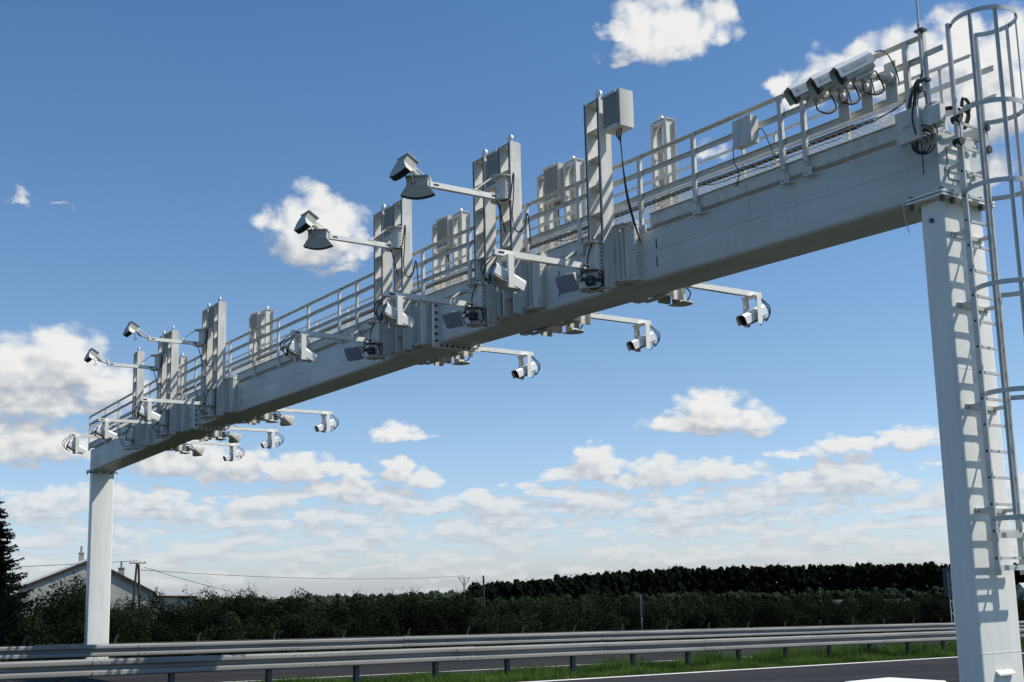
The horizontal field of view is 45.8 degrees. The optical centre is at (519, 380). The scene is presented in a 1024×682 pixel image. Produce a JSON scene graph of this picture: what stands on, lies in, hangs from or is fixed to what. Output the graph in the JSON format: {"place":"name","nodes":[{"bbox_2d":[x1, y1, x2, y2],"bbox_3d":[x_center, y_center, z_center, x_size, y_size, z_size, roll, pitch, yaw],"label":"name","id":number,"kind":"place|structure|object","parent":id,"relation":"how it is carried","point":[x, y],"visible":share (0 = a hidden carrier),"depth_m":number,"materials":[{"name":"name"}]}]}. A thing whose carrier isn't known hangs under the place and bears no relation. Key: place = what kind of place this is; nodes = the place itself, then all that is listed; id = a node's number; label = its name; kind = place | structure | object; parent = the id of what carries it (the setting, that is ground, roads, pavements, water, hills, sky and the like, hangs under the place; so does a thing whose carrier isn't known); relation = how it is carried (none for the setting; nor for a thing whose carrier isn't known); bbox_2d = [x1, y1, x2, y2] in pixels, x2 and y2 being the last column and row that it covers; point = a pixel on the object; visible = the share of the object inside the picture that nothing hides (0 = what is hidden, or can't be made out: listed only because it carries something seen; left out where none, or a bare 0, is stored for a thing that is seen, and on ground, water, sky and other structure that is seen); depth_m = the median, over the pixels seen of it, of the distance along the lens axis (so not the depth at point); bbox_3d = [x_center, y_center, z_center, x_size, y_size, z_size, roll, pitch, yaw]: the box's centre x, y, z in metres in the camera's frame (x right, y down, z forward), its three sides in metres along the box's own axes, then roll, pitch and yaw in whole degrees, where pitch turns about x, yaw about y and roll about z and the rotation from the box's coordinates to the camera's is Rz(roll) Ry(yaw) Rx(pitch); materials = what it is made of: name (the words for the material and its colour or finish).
{"place":"outdoors","nodes":[
{"label":"outdoors","id":0,"kind":"place"},
{"bbox_2d":[18,546,195,619],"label":"house","id":1,"kind":"structure","parent":0,"point":[122,586],"depth_m":107.44,"materials":[{"name":"paint"}]},
{"bbox_2d":[0,585,1023,681],"bbox_3d":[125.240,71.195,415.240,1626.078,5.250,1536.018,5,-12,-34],"label":"ground","id":2,"kind":"structure","parent":0,"point":[489,674],"depth_m":32.47,"materials":[{"name":"green plant"}]},
{"bbox_2d":[0,498,34,620],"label":"spruce","id":3,"kind":"object","parent":2,"relation":"on","point":[6,578],"visible":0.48,"depth_m":70.74,"materials":[{"name":"green plant"}]},
{"bbox_2d":[0,587,39,661],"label":"bush","id":4,"kind":"object","parent":2,"relation":"on","point":[18,615],"visible":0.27,"depth_m":42.46,"materials":[{"name":"green plant"}]},
{"bbox_2d":[0,599,52,661],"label":"bush","id":5,"kind":"object","parent":2,"relation":"on","point":[22,634],"visible":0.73,"depth_m":39.44,"materials":[{"name":"green plant"}]},
{"bbox_2d":[27,571,85,638],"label":"shrub","id":6,"kind":"object","parent":2,"relation":"on","point":[55,596],"visible":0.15,"depth_m":54.91,"materials":[{"name":"green plant"}]},
{"bbox_2d":[21,577,111,660],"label":"bush","id":7,"kind":"object","parent":2,"relation":"on","point":[56,640],"visible":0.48,"depth_m":44.65,"materials":[{"name":"green plant"}]},
{"bbox_2d":[73,598,169,657],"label":"bush","id":8,"kind":"object","parent":2,"relation":"on","point":[116,626],"visible":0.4,"depth_m":45.60,"materials":[{"name":"green plant"}]},
{"bbox_2d":[124,598,205,656],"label":"bush","id":9,"kind":"object","parent":2,"relation":"on","point":[167,611],"visible":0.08,"depth_m":50.55,"materials":[{"name":"green plant"}]},
{"bbox_2d":[125,610,215,657],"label":"bush","id":10,"kind":"object","parent":2,"relation":"on","point":[162,630],"visible":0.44,"depth_m":43.05,"materials":[{"name":"green plant"}]},
{"bbox_2d":[147,599,213,656],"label":"bush","id":11,"kind":"object","parent":2,"relation":"on","point":[198,623],"visible":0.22,"depth_m":47.25,"materials":[{"name":"green plant"}]},
{"bbox_2d":[176,580,219,653],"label":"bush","id":12,"kind":"object","parent":2,"relation":"on","point":[208,595],"visible":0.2,"depth_m":62.12,"materials":[{"name":"green plant"}]},
{"bbox_2d":[198,591,261,654],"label":"fruit tree","id":13,"kind":"object","parent":2,"relation":"on","point":[236,610],"visible":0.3,"depth_m":48.62,"materials":[{"name":"green plant"}]},
{"bbox_2d":[201,605,284,655],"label":"bush","id":14,"kind":"object","parent":2,"relation":"on","point":[234,628],"visible":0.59,"depth_m":44.74,"materials":[{"name":"green plant"}]},
{"bbox_2d":[16,589,469,614],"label":"woodland","id":15,"kind":"object","parent":2,"relation":"on","point":[316,598],"visible":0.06,"depth_m":407.85,"materials":[{"name":"green plant"}]},
{"bbox_2d":[254,595,306,652],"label":"bush","id":16,"kind":"object","parent":2,"relation":"on","point":[273,612],"visible":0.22,"depth_m":49.67,"materials":[{"name":"green plant"}]},
{"bbox_2d":[248,587,315,652],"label":"fruit tree","id":17,"kind":"object","parent":2,"relation":"on","point":[299,602],"visible":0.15,"depth_m":53.86,"materials":[{"name":"green plant"}]},
{"bbox_2d":[268,594,344,652],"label":"fruit tree","id":18,"kind":"object","parent":2,"relation":"on","point":[302,627],"visible":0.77,"depth_m":46.36,"materials":[{"name":"green plant"}]},
{"bbox_2d":[312,597,370,650],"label":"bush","id":19,"kind":"object","parent":2,"relation":"on","point":[341,613],"visible":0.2,"depth_m":55.23,"materials":[{"name":"green plant"}]},
{"bbox_2d":[339,589,404,649],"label":"bush","id":20,"kind":"object","parent":2,"relation":"on","point":[354,631],"visible":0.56,"depth_m":47.35,"materials":[{"name":"green plant"}]},
{"bbox_2d":[381,595,450,648],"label":"bush","id":21,"kind":"object","parent":2,"relation":"on","point":[434,618],"visible":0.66,"depth_m":49.21,"materials":[{"name":"green plant"}]},
{"bbox_2d":[427,594,493,646],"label":"bush","id":22,"kind":"object","parent":2,"relation":"on","point":[460,629],"visible":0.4,"depth_m":51.34,"materials":[{"name":"green plant"}]},
{"bbox_2d":[439,592,493,646],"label":"bush","id":23,"kind":"object","parent":2,"relation":"on","point":[473,621],"visible":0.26,"depth_m":56.06,"materials":[{"name":"green plant"}]},
{"bbox_2d":[22,617,951,660],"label":"wire fence","id":24,"kind":"object","parent":2,"relation":"on","point":[197,639],"visible":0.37,"depth_m":46.68,"materials":[{"name":"metal"}]},
{"bbox_2d":[479,611,539,645],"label":"fruit tree","id":25,"kind":"object","parent":2,"relation":"on","point":[506,630],"visible":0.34,"depth_m":52.60,"materials":[{"name":"green plant"}]},
{"bbox_2d":[0,637,1021,681],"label":"carriageway","id":26,"kind":"structure","parent":2,"relation":"on","point":[366,670],"depth_m":32.24,"materials":[{"name":"grey asphalt"}]},
{"bbox_2d":[0,628,1023,681],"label":"guardrail","id":27,"kind":"object","parent":2,"relation":"on","point":[62,670],"visible":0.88,"depth_m":26.55,"materials":[{"name":"metal"}]},
{"bbox_2d":[0,621,1023,660],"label":"guardrail","id":28,"kind":"object","parent":2,"relation":"on","point":[35,653],"visible":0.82,"depth_m":36.63,"materials":[{"name":"metal"}]},
{"bbox_2d":[507,588,576,644],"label":"shrub","id":29,"kind":"object","parent":2,"relation":"on","point":[544,620],"visible":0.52,"depth_m":54.15,"materials":[{"name":"green plant"}]},
{"bbox_2d":[84,128,1023,681],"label":"toll gantry","id":30,"kind":"object","parent":2,"relation":"on","point":[888,188],"visible":0.81,"depth_m":15.52,"materials":[{"name":"grey metal"}]},
{"bbox_2d":[132,347,152,449],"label":"equipment mast","id":31,"kind":"object","parent":30,"relation":"attached to","point":[143,434],"visible":0.86,"depth_m":38.28,"materials":[{"name":"metal"}]},
{"bbox_2d":[69,424,135,453],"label":"bracket arm","id":32,"kind":"object","parent":31,"relation":"attached to","point":[130,437],"visible":0.98,"depth_m":37.89},
{"bbox_2d":[156,326,188,438],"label":"equipment mast","id":33,"kind":"object","parent":30,"relation":"attached to","point":[177,417],"visible":0.88,"depth_m":35.74,"materials":[{"name":"metal"}]},
{"bbox_2d":[98,408,167,439],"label":"bracket arm","id":34,"kind":"object","parent":33,"relation":"attached to","point":[163,423],"visible":0.92,"depth_m":35.32},
{"bbox_2d":[107,354,165,389],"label":"bracket arm","id":35,"kind":"object","parent":33,"relation":"attached to","point":[158,363],"visible":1,"depth_m":36.28},
{"bbox_2d":[200,297,237,420],"bbox_3d":[-8.171,-0.591,32.978,0.432,3.249,1.626,5,-12,-34],"label":"equipment mast","id":36,"kind":"object","parent":30,"relation":"attached to","point":[213,377],"visible":0.91,"depth_m":32.70,"materials":[{"name":"metal"}]},
{"bbox_2d":[140,387,215,421],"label":"bracket arm","id":37,"kind":"object","parent":36,"relation":"attached to","point":[209,404],"visible":1,"depth_m":32.20},
{"bbox_2d":[148,328,212,366],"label":"bracket arm","id":38,"kind":"object","parent":36,"relation":"attached to","point":[203,338],"visible":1,"depth_m":33.20},
{"bbox_2d":[236,306,273,424],"bbox_3d":[-7.479,-0.411,34.134,0.432,3.249,1.626,5,-12,-34],"label":"equipment mast","id":39,"kind":"object","parent":30,"relation":"attached to","point":[267,315],"visible":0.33,"depth_m":33.83,"materials":[{"name":"metal"}]},
{"bbox_2d":[265,406,332,432],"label":"bracket arm","id":40,"kind":"object","parent":39,"relation":"attached to","point":[323,413],"visible":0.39,"depth_m":34.30},
{"bbox_2d":[374,195,431,359],"bbox_3d":[-2.404,-2.137,24.696,0.432,3.249,1.626,5,-12,-34],"label":"equipment mast","id":41,"kind":"object","parent":30,"relation":"attached to","point":[396,340],"visible":0.75,"depth_m":24.48,"materials":[{"name":"metal"}]},
{"bbox_2d":[290,319,383,361],"bbox_3d":[-3.678,-0.816,24.273,1.950,1.005,0.400,5,-12,-34],"label":"bracket arm","id":42,"kind":"object","parent":41,"relation":"attached to","point":[377,331],"visible":0.98,"depth_m":24.50},
{"bbox_2d":[280,334,316,362],"bbox_3d":[-4.341,-0.647,23.784,0.717,0.568,0.320,5,-11,-29],"label":"traffic camera","id":43,"kind":"object","parent":42,"relation":"attached to","point":[293,348],"visible":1,"depth_m":23.70,"materials":[{"name":"metal"}]},
{"bbox_2d":[344,343,380,360],"bbox_3d":[-3.151,-0.561,24.583,0.778,0.352,0.462,4,-11,-40],"label":"infrared floodlight","id":44,"kind":"object","parent":42,"relation":"attached to","point":[353,353],"visible":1,"depth_m":24.42,"materials":[{"name":"metal"}]},
{"bbox_2d":[329,225,418,287],"bbox_3d":[-2.908,-2.487,23.839,1.682,1.358,0.761,5,-12,-34],"label":"bracket arm","id":45,"kind":"object","parent":41,"relation":"attached to","point":[395,244],"visible":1,"depth_m":24.20},
{"bbox_2d":[310,221,330,236],"bbox_3d":[-3.874,-2.919,23.438,0.486,0.414,0.190,5,-12,-34],"label":"scanner yoke","id":46,"kind":"object","parent":45,"relation":"attached to","point":[316,227],"visible":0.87,"depth_m":23.43,"materials":[{"name":"metal"}]},
{"bbox_2d":[294,210,318,233],"bbox_3d":[-4.106,-3.002,23.336,0.306,0.382,0.576,39,-28,-23],"label":"laser scanner","id":47,"kind":"object","parent":46,"relation":"attached to","point":[308,219],"visible":1,"depth_m":23.22,"materials":[{"name":"metal"}]},
{"bbox_2d":[303,229,333,249],"bbox_3d":[-3.893,-2.707,23.455,0.576,0.382,0.306,-2,-10,3],"label":"laser scanner","id":48,"kind":"object","parent":46,"relation":"attached to","point":[319,240],"visible":1,"depth_m":23.34,"materials":[{"name":"metal"}]},
{"bbox_2d":[417,208,472,365],"bbox_3d":[-1.632,-1.979,25.739,0.432,3.249,1.626,5,-12,-34],"label":"equipment mast","id":49,"kind":"object","parent":30,"relation":"attached to","point":[461,219],"visible":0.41,"depth_m":25.57,"materials":[{"name":"metal"}]},
{"bbox_2d":[435,215,451,283],"bbox_3d":[-1.490,-2.208,25.687,0.394,2.523,0.440,5,-12,-34],"label":"antenna box","id":50,"kind":"object","parent":49,"relation":"attached to","point":[444,226],"visible":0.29,"depth_m":25.66,"materials":[{"name":"metal"}]},
{"bbox_2d":[452,344,532,379],"bbox_3d":[-0.531,-0.591,26.053,1.950,1.005,0.400,5,-12,-34],"label":"bracket arm","id":51,"kind":"object","parent":49,"relation":"attached to","point":[523,354],"visible":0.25,"depth_m":26.25},
{"bbox_2d":[472,134,546,327],"bbox_3d":[-0.199,-2.674,21.523,0.432,3.249,1.626,5,-12,-34],"label":"equipment mast","id":52,"kind":"object","parent":30,"relation":"attached to","point":[510,305],"visible":0.83,"depth_m":21.35,"materials":[{"name":"metal"}]},
{"bbox_2d":[384,280,487,328],"bbox_3d":[-1.484,-1.346,21.116,1.950,1.005,0.400,5,-12,-34],"label":"bracket arm","id":53,"kind":"object","parent":52,"relation":"attached to","point":[478,298],"visible":0.99,"depth_m":21.35},
{"bbox_2d":[373,296,413,329],"bbox_3d":[-2.147,-1.177,20.622,0.717,0.568,0.320,5,-11,-35],"label":"traffic camera","id":54,"kind":"object","parent":53,"relation":"attached to","point":[387,313],"visible":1,"depth_m":20.53,"materials":[{"name":"metal"}]},
{"bbox_2d":[442,307,483,328],"bbox_3d":[-0.960,-1.096,21.425,0.777,0.352,0.462,2,-10,-34],"label":"infrared floodlight","id":55,"kind":"object","parent":53,"relation":"attached to","point":[454,319],"visible":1,"depth_m":21.29,"materials":[{"name":"metal"}]},
{"bbox_2d":[429,172,530,244],"bbox_3d":[-0.720,-2.994,20.686,1.682,1.358,0.761,5,-12,-34],"label":"bracket arm","id":56,"kind":"object","parent":52,"relation":"attached to","point":[502,195],"visible":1,"depth_m":21.06},
{"bbox_2d":[409,168,431,183],"bbox_3d":[-1.686,-3.425,20.285,0.486,0.414,0.190,5,-12,-34],"label":"scanner yoke","id":57,"kind":"object","parent":56,"relation":"attached to","point":[415,173],"visible":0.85,"depth_m":20.30,"materials":[{"name":"metal"}]},
{"bbox_2d":[389,152,419,180],"bbox_3d":[-1.917,-3.509,20.183,0.306,0.382,0.576,39,-28,-23],"label":"laser scanner","id":58,"kind":"object","parent":57,"relation":"attached to","point":[406,163],"visible":1,"depth_m":20.07,"materials":[{"name":"metal"}]},
{"bbox_2d":[400,174,434,199],"bbox_3d":[-1.705,-3.214,20.302,0.576,0.382,0.306,-2,-10,3],"label":"laser scanner","id":59,"kind":"object","parent":57,"relation":"attached to","point":[419,189],"visible":1,"depth_m":20.18,"materials":[{"name":"metal"}]},
{"bbox_2d":[485,149,499,218],"bbox_3d":[-0.340,-2.865,21.661,0.340,2.503,0.420,5,-12,-34],"label":"antenna box","id":60,"kind":"object","parent":52,"relation":"attached to","point":[492,163],"visible":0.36,"depth_m":21.74,"materials":[{"name":"metal"}]},
{"bbox_2d":[88,32,943,450],"bbox_3d":[-5.231,-0.969,28.967,0.145,1.553,36.276,5,-12,-34],"label":"walkway railing","id":61,"kind":"object","parent":30,"relation":"on","point":[784,172],"visible":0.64,"depth_m":18.21,"materials":[{"name":"metal"}]},
{"bbox_2d":[732,114,774,186],"bbox_3d":[3.143,-3.178,16.722,0.278,0.840,0.820,5,-12,-34],"label":"control box","id":62,"kind":"object","parent":61,"relation":"attached to","point":[745,131],"visible":1,"depth_m":16.61,"materials":[{"name":"metal"}]},
{"bbox_2d":[783,71,850,123],"bbox_3d":[3.748,-3.578,15.226,0.839,0.593,0.317,1,-10,-11],"label":"overview camera","id":63,"kind":"object","parent":61,"relation":"attached to","point":[797,93],"visible":0.55,"depth_m":15.25,"materials":[{"name":"metal"}]},
{"bbox_2d":[806,61,874,114],"bbox_3d":[3.958,-3.625,14.924,0.839,0.593,0.317,1,-10,-11],"label":"overview camera","id":64,"kind":"object","parent":61,"relation":"attached to","point":[820,83],"visible":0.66,"depth_m":14.95,"materials":[{"name":"metal"}]},
{"bbox_2d":[829,50,899,105],"bbox_3d":[4.167,-3.671,14.623,0.839,0.593,0.317,1,-10,-11],"label":"overview camera","id":65,"kind":"object","parent":61,"relation":"attached to","point":[859,67],"visible":1,"depth_m":14.60,"materials":[{"name":"metal"}]},
{"bbox_2d":[871,69,945,154],"bbox_3d":[4.620,-3.115,14.596,0.267,1.036,1.135,3,-11,-24],"label":"junction box","id":66,"kind":"object","parent":61,"relation":"attached to","point":[913,122],"visible":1,"depth_m":14.30,"materials":[{"name":"metal"}]},
{"bbox_2d":[914,0,939,174],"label":"whip antenna","id":67,"kind":"object","parent":61,"relation":"attached to","point":[919,30],"visible":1,"depth_m":14.39,"materials":[{"name":"metal"}]},
{"bbox_2d":[109,102,933,431],"bbox_3d":[-5.150,-0.794,29.145,0.361,0.388,35.626,5,-12,-34],"label":"cable tray","id":68,"kind":"object","parent":30,"relation":"on","point":[681,192],"visible":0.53,"depth_m":18.34,"materials":[{"name":"metal"}]},
{"bbox_2d":[91,54,996,434],"bbox_3d":[-4.834,-0.933,29.237,1.049,1.553,36.276,5,-12,-34],"label":"walkway railing","id":69,"kind":"object","parent":30,"relation":"on","point":[941,88],"visible":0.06,"depth_m":18.35,"materials":[{"name":"metal"}]},
{"bbox_2d":[520,156,590,336],"bbox_3d":[0.601,-2.494,22.521,0.432,3.249,1.626,5,-12,-34],"label":"equipment mast","id":70,"kind":"object","parent":30,"relation":"attached to","point":[574,169],"visible":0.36,"depth_m":22.38,"materials":[{"name":"metal"}]},
{"bbox_2d":[542,162,563,244],"bbox_3d":[0.743,-2.743,22.472,0.394,2.523,0.440,5,-12,-34],"label":"antenna box","id":71,"kind":"object","parent":70,"relation":"attached to","point":[553,177],"visible":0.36,"depth_m":22.46,"materials":[{"name":"metal"}]},
{"bbox_2d":[563,312,650,351],"bbox_3d":[1.702,-1.122,22.838,1.950,1.005,0.400,5,-12,-34],"label":"bracket arm","id":72,"kind":"object","parent":70,"relation":"attached to","point":[639,323],"visible":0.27,"depth_m":23.03},
{"bbox_2d":[626,325,659,350],"bbox_3d":[2.377,-0.833,23.250,0.717,0.568,0.320,3,-11,-30],"label":"traffic camera","id":73,"kind":"object","parent":72,"relation":"attached to","point":[637,343],"visible":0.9,"depth_m":23.14,"materials":[{"name":"metal"}]},
{"bbox_2d":[583,90,642,292],"bbox_3d":[1.464,-3.032,19.124,0.432,3.249,0.786,5,-12,-34],"label":"equipment mast","id":74,"kind":"object","parent":30,"relation":"attached to","point":[622,257],"visible":0.91,"depth_m":19.05,"materials":[{"name":"metal"}]},
{"bbox_2d":[492,239,606,293],"bbox_3d":[0.416,-1.767,18.376,1.950,1.005,0.400,5,-12,-34],"label":"bracket arm","id":75,"kind":"object","parent":74,"relation":"attached to","point":[594,254],"visible":0.91,"depth_m":18.60},
{"bbox_2d":[480,255,525,293],"bbox_3d":[-0.248,-1.598,17.881,0.717,0.568,0.320,3,-11,-35],"label":"traffic camera","id":76,"kind":"object","parent":75,"relation":"attached to","point":[497,274],"visible":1,"depth_m":17.79,"materials":[{"name":"metal"}]},
{"bbox_2d":[555,269,602,293],"bbox_3d":[0.950,-1.506,18.662,0.793,0.346,0.421,3,-10,-23],"label":"infrared floodlight","id":77,"kind":"object","parent":75,"relation":"attached to","point":[568,282],"visible":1,"depth_m":18.57,"materials":[{"name":"metal"}]},
{"bbox_2d":[601,88,640,242],"bbox_3d":[1.593,-3.304,18.879,0.406,2.423,0.420,5,-12,-34],"label":"antenna box","id":78,"kind":"object","parent":74,"relation":"attached to","point":[618,117],"visible":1,"depth_m":18.86,"materials":[{"name":"metal"}]},
{"bbox_2d":[633,115,683,303],"bbox_3d":[2.235,-2.868,20.166,0.432,3.249,0.786,5,-12,-34],"label":"equipment mast","id":79,"kind":"object","parent":30,"relation":"attached to","point":[661,125],"visible":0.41,"depth_m":20.16,"materials":[{"name":"metal"}]},
{"bbox_2d":[668,282,762,327],"bbox_3d":[3.360,-1.489,20.448,1.950,1.005,0.400,5,-12,-34],"label":"bracket arm","id":80,"kind":"object","parent":79,"relation":"attached to","point":[746,294],"visible":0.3,"depth_m":20.55},
{"bbox_2d":[736,298,770,325],"bbox_3d":[4.031,-1.201,20.862,0.717,0.568,0.320,3,-10,-34],"label":"traffic camera","id":81,"kind":"object","parent":80,"relation":"attached to","point":[748,317],"visible":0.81,"depth_m":20.74,"materials":[{"name":"metal"}]},
{"bbox_2d":[945,4,1023,574],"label":"caged ladder","id":82,"kind":"object","parent":30,"relation":"attached to","point":[958,142],"visible":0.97,"depth_m":13.95,"materials":[{"name":"metal"}]},
{"bbox_2d":[565,595,629,642],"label":"bush","id":83,"kind":"object","parent":2,"relation":"on","point":[611,623],"visible":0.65,"depth_m":55.62,"materials":[{"name":"green plant"}]},
{"bbox_2d":[615,595,665,641],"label":"bush","id":84,"kind":"object","parent":2,"relation":"on","point":[648,619],"visible":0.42,"depth_m":57.05,"materials":[{"name":"green plant"}]},
{"bbox_2d":[635,595,688,640],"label":"bush","id":85,"kind":"object","parent":2,"relation":"on","point":[665,613],"visible":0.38,"depth_m":58.84,"materials":[{"name":"green plant"}]},
{"bbox_2d":[658,582,714,639],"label":"bush","id":86,"kind":"object","parent":2,"relation":"on","point":[693,599],"visible":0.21,"depth_m":65.31,"materials":[{"name":"green plant"}]},
{"bbox_2d":[396,584,1015,616],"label":"shrub belt","id":87,"kind":"object","parent":2,"relation":"on","point":[889,592],"visible":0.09,"depth_m":231.49,"materials":[{"name":"green plant"}]},
{"bbox_2d":[677,592,736,639],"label":"bush","id":88,"kind":"object","parent":2,"relation":"on","point":[693,621],"visible":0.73,"depth_m":59.90,"materials":[{"name":"green plant"}]},
{"bbox_2d":[698,582,753,638],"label":"bush","id":89,"kind":"object","parent":2,"relation":"on","point":[733,613],"visible":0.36,"depth_m":62.02,"materials":[{"name":"green plant"}]},
{"bbox_2d":[462,560,1023,601],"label":"forest","id":90,"kind":"object","parent":2,"relation":"on","point":[867,577],"visible":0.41,"depth_m":411.83,"materials":[{"name":"green plant"}]},
{"bbox_2d":[730,594,788,637],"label":"bush","id":91,"kind":"object","parent":2,"relation":"on","point":[775,622],"visible":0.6,"depth_m":63.56,"materials":[{"name":"green plant"}]},
{"bbox_2d":[522,652,1023,681],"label":"carriageway","id":92,"kind":"structure","parent":2,"relation":"on","point":[943,669],"depth_m":29.20,"materials":[{"name":"grey asphalt"}]},
{"bbox_2d":[529,657,952,681],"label":"edge marking","id":93,"kind":"object","parent":92,"relation":"on","point":[731,670],"visible":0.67,"depth_m":30.89,"materials":[{"name":"paint"}]},
{"bbox_2d":[756,593,812,636],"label":"bush","id":94,"kind":"object","parent":2,"relation":"on","point":[799,621],"visible":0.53,"depth_m":65.03,"materials":[{"name":"green plant"}]},
{"bbox_2d":[801,602,852,634],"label":"bush","id":95,"kind":"object","parent":2,"relation":"on","point":[825,621],"visible":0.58,"depth_m":66.23,"materials":[{"name":"green plant"}]},
{"bbox_2d":[825,595,876,633],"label":"bush","id":96,"kind":"object","parent":2,"relation":"on","point":[855,612],"visible":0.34,"depth_m":68.26,"materials":[{"name":"green plant"}]},
{"bbox_2d":[839,591,893,633],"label":"fruit tree","id":97,"kind":"object","parent":2,"relation":"on","point":[872,606],"visible":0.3,"depth_m":70.25,"materials":[{"name":"green plant"}]},
{"bbox_2d":[869,590,911,632],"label":"fruit tree","id":98,"kind":"object","parent":2,"relation":"on","point":[891,605],"visible":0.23,"depth_m":76.96,"materials":[{"name":"green plant"}]},
{"bbox_2d":[871,601,922,632],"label":"bush","id":99,"kind":"object","parent":2,"relation":"on","point":[909,617],"visible":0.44,"depth_m":71.38,"materials":[{"name":"green plant"}]},
{"bbox_2d":[912,598,944,631],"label":"bush","id":100,"kind":"object","parent":2,"relation":"on","point":[928,614],"visible":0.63,"depth_m":72.89,"materials":[{"name":"green plant"}]},
{"bbox_2d":[0,0,1023,598],"label":"sky","id":101,"kind":"structure","parent":0,"point":[161,161],"materials":[{"name":"blue"}]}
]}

